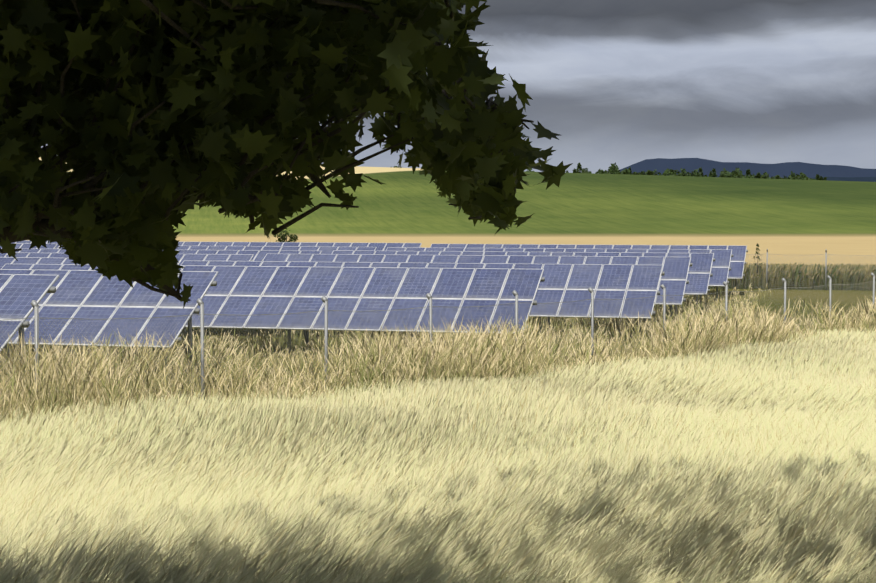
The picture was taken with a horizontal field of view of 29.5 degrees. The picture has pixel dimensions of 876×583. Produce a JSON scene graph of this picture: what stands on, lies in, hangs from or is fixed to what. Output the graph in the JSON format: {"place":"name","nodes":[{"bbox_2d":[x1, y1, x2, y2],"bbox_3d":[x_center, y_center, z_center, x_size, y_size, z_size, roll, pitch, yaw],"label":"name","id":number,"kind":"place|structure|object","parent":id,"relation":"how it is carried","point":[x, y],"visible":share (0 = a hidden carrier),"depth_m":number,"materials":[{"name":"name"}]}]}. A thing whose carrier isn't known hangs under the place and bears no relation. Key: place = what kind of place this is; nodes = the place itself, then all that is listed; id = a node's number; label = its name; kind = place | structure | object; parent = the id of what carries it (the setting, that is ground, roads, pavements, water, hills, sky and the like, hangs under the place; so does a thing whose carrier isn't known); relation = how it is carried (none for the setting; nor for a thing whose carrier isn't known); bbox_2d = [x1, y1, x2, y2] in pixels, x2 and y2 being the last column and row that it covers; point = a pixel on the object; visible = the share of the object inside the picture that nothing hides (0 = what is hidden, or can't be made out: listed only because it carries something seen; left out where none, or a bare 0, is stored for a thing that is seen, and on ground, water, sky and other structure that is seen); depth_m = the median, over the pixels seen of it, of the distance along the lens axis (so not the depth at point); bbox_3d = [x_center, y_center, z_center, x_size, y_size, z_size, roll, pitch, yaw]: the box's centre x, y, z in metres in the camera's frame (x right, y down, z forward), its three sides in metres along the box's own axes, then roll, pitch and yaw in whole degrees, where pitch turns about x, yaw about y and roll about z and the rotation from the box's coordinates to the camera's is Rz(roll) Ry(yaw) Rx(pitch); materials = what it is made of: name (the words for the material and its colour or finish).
{"place":"outdoors","nodes":[
{"label":"outdoors","id":0,"kind":"place"},
{"bbox_2d":[0,0,572,308],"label":"tree","id":1,"kind":"object","parent":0,"point":[248,92],"depth_m":4.63,"materials":[{"name":"green plant"}]},
{"bbox_2d":[0,157,875,393],"bbox_3d":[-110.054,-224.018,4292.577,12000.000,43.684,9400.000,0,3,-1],"label":"ground","id":2,"kind":"structure","parent":0,"point":[786,218],"depth_m":273.14,"materials":[{"name":"green plant"}]},
{"bbox_2d":[0,274,58,382],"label":"solar row","id":3,"kind":"object","parent":2,"relation":"on","point":[19,293],"visible":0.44,"depth_m":32.65,"materials":[{"name":"glass"}]},
{"bbox_2d":[0,269,217,378],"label":"solar row","id":4,"kind":"object","parent":2,"relation":"on","point":[85,295],"visible":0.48,"depth_m":40.39,"materials":[{"name":"glass"}]},
{"bbox_2d":[1,264,544,356],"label":"solar row","id":5,"kind":"object","parent":2,"relation":"on","point":[254,291],"visible":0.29,"depth_m":47.63,"materials":[{"name":"glass"}]},
{"bbox_2d":[274,228,297,241],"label":"young tree wood","id":6,"kind":"object","parent":2,"relation":"on","point":[291,236],"visible":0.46,"depth_m":129.56,"materials":[{"name":"green plant"}]},
{"bbox_2d":[0,257,664,339],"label":"solar row","id":7,"kind":"object","parent":2,"relation":"on","point":[612,281],"visible":0.29,"depth_m":54.82,"materials":[{"name":"glass"}]},
{"bbox_2d":[0,253,691,321],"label":"solar row","id":8,"kind":"object","parent":2,"relation":"on","point":[674,281],"visible":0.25,"depth_m":64.91,"materials":[{"name":"glass"}]},
{"bbox_2d":[1,248,714,312],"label":"solar row","id":9,"kind":"object","parent":2,"relation":"on","point":[700,274],"visible":0.02,"depth_m":73.06,"materials":[{"name":"glass"}]},
{"bbox_2d":[0,243,732,301],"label":"solar row","id":10,"kind":"object","parent":2,"relation":"on","point":[720,268],"visible":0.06,"depth_m":81.93,"materials":[{"name":"glass"}]},
{"bbox_2d":[13,240,747,292],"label":"solar row","id":11,"kind":"object","parent":2,"relation":"on","point":[737,263],"visible":0.12,"depth_m":90.50,"materials":[{"name":"glass"}]},
{"bbox_2d":[0,324,875,582],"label":"meadow grass","id":12,"kind":"structure","parent":2,"relation":"on","point":[750,463],"depth_m":16.41,"materials":[{"name":"beige plant"}]},
{"bbox_2d":[0,283,875,429],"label":"tall dry grass","id":13,"kind":"structure","parent":2,"relation":"on","point":[449,360],"depth_m":33.39,"materials":[{"name":"beige plant"}]},
{"bbox_2d":[0,273,875,414],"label":"fence","id":14,"kind":"object","parent":2,"relation":"on","point":[35,305],"visible":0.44,"depth_m":33.04,"materials":[{"name":"metal"}]},
{"bbox_2d":[576,162,581,172],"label":"tree","id":15,"kind":"object","parent":2,"relation":"on","point":[579,167],"visible":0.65,"depth_m":601.49,"materials":[{"name":"green plant"}]},
{"bbox_2d":[631,171,646,174],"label":"tree","id":16,"kind":"object","parent":2,"relation":"on","point":[641,172],"visible":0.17,"depth_m":608.55,"materials":[{"name":"green plant"}]},
{"bbox_2d":[643,170,660,174],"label":"tree","id":17,"kind":"object","parent":2,"relation":"on","point":[655,172],"visible":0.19,"depth_m":621.98,"materials":[{"name":"green plant"}]},
{"bbox_2d":[527,162,807,179],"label":"distant trees","id":18,"kind":"object","parent":2,"relation":"on","point":[614,169],"visible":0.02,"depth_m":579.85,"materials":[{"name":"green plant"}]},
{"bbox_2d":[712,168,717,176],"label":"tree","id":19,"kind":"object","parent":2,"relation":"on","point":[714,172],"visible":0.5,"depth_m":611.02,"materials":[{"name":"green plant"}]},
{"bbox_2d":[753,243,761,277],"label":"sapling","id":20,"kind":"object","parent":2,"relation":"on","point":[757,257],"visible":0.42,"depth_m":92.21,"materials":[{"name":"green plant"}]},
{"bbox_2d":[710,249,875,289],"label":"fence","id":21,"kind":"object","parent":2,"relation":"on","point":[826,264],"visible":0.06,"depth_m":90.74,"materials":[{"name":"metal"}]},
{"bbox_2d":[41,0,875,173],"label":"sky","id":22,"kind":"structure","parent":0,"point":[626,83],"materials":[{"name":"grey"}]},
{"bbox_2d":[620,158,875,178],"bbox_3d":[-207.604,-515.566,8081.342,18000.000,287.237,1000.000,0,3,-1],"label":"distant hills","id":23,"kind":"structure","parent":0,"point":[690,165],"depth_m":7798.84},
{"bbox_2d":[709,262,875,290],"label":"tall grass","id":24,"kind":"structure","parent":0,"point":[779,277],"depth_m":91.61,"materials":[{"name":"plant"}]},
{"bbox_2d":[811,177,875,181],"bbox_3d":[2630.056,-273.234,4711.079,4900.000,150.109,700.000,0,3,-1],"label":"distant ridge","id":25,"kind":"structure","parent":0,"point":[867,179],"depth_m":4463.06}
]}

